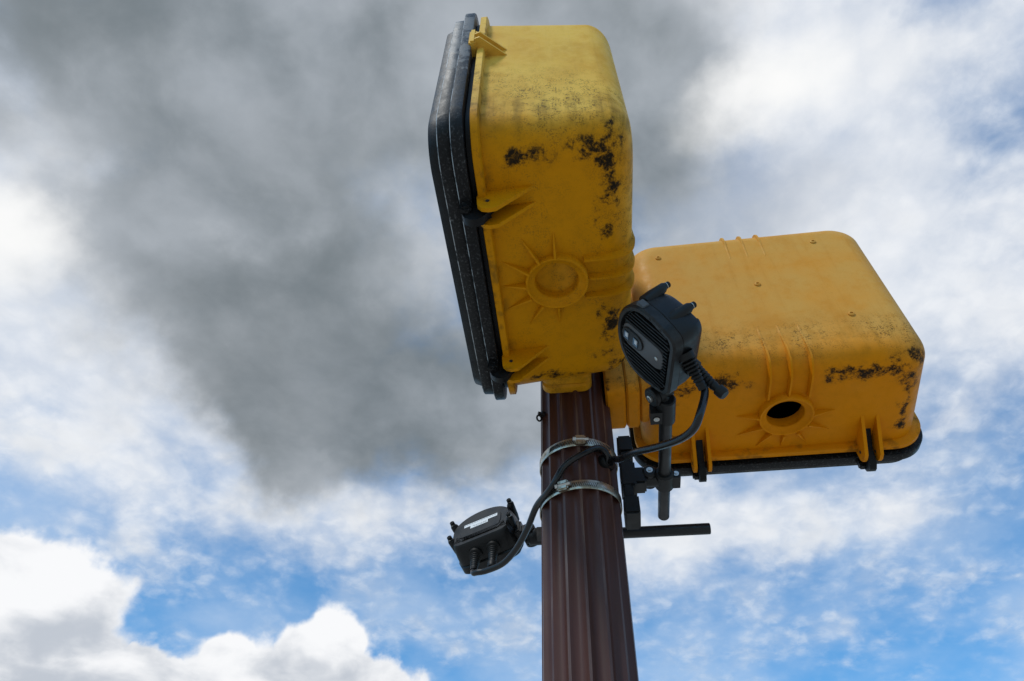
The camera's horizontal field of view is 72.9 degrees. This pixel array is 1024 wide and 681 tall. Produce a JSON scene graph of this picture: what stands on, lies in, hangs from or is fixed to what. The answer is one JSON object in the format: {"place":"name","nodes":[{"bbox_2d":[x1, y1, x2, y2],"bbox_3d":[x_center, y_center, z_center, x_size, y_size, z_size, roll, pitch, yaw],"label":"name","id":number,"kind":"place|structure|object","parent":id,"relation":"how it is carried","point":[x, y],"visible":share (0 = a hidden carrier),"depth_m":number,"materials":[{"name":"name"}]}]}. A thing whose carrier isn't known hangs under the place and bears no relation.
{"place":"outdoors","nodes":[
{"label":"outdoors","id":0,"kind":"place"},
{"bbox_2d":[0,0,1023,680],"label":"sky","id":1,"kind":"structure","parent":0,"point":[246,424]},
{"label":"pavement","id":2,"kind":"structure","parent":0,"visible":0},
{"bbox_2d":[536,372,638,680],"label":"signal pole","id":3,"kind":"object","parent":2,"relation":"on","point":[587,629],"visible":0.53,"depth_m":1.05,"materials":[{"name":"brown metal"}]},
{"bbox_2d":[428,13,634,399],"bbox_3d":[0.054,-0.233,1.235,0.287,0.532,0.574,-4,-48,4],"label":"pedestrian signal","id":4,"kind":"object","parent":3,"relation":"attached to","point":[530,146],"visible":0.97,"depth_m":1.04,"materials":[{"name":"yellow paint"}]},
{"bbox_2d":[540,435,617,475],"bbox_3d":[0.118,0.221,1.233,0.139,0.021,0.151,-5,-49,6],"label":"hose clamp","id":5,"kind":"object","parent":3,"relation":"attached to","point":[579,440],"visible":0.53,"depth_m":1.20,"materials":[{"name":"silver metal"}]},
{"bbox_2d":[540,480,622,518],"bbox_3d":[0.116,0.281,1.168,0.139,0.025,0.148,-5,-49,6],"label":"hose clamp","id":6,"kind":"object","parent":3,"relation":"attached to","point":[562,486],"visible":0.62,"depth_m":1.13,"materials":[{"name":"silver metal"}]},
{"bbox_2d":[528,523,710,545],"bbox_3d":[0.197,0.340,1.288,0.339,0.164,0.115,-5,-49,6],"label":"sensor bracket","id":7,"kind":"object","parent":3,"relation":"attached to","point":[674,530],"visible":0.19,"depth_m":1.29,"materials":[{"name":"black metal"}]},
{"bbox_2d":[447,498,536,573],"bbox_3d":[-0.031,0.386,1.336,0.184,0.186,0.079,-24,-76,8],"label":"traffic sensor","id":8,"kind":"object","parent":7,"relation":"attached to","point":[488,537],"visible":0.88,"depth_m":1.32,"materials":[{"name":"black plastic"}]},
{"bbox_2d":[470,445,610,575],"bbox_3d":[0.025,0.294,1.209,0.337,0.124,0.086,-34,-58,28],"label":"cable","id":9,"kind":"object","parent":8,"relation":"attached to","point":[549,490],"visible":0.99,"depth_m":1.18,"materials":[{"name":"black plastic"}]},
{"bbox_2d":[616,395,680,529],"bbox_3d":[0.232,0.207,1.167,0.101,0.164,0.314,-5,-49,6],"label":"sensor bracket","id":10,"kind":"object","parent":3,"relation":"attached to","point":[663,478],"visible":0.98,"depth_m":1.17,"materials":[{"name":"black plastic"}]},
{"bbox_2d":[618,281,728,407],"bbox_3d":[0.238,0.029,1.023,0.079,0.186,0.184,-28,-40,-19],"label":"traffic sensor","id":11,"kind":"object","parent":10,"relation":"attached to","point":[659,331],"visible":1,"depth_m":0.99,"materials":[{"name":"black plastic"}]},
{"bbox_2d":[607,383,708,465],"bbox_3d":[0.209,0.157,1.059,0.028,0.125,0.289,20,-50,-15],"label":"cable","id":12,"kind":"object","parent":11,"relation":"hanging from","point":[690,431],"visible":1,"depth_m":0.97,"materials":[{"name":"black plastic"}]},
{"bbox_2d":[602,231,924,481],"bbox_3d":[0.488,0.017,1.450,0.605,0.532,0.287,-5,-50,6],"label":"pedestrian signal","id":13,"kind":"object","parent":3,"relation":"attached to","point":[811,352],"visible":0.81,"depth_m":1.30,"materials":[{"name":"yellow paint"}]}
]}

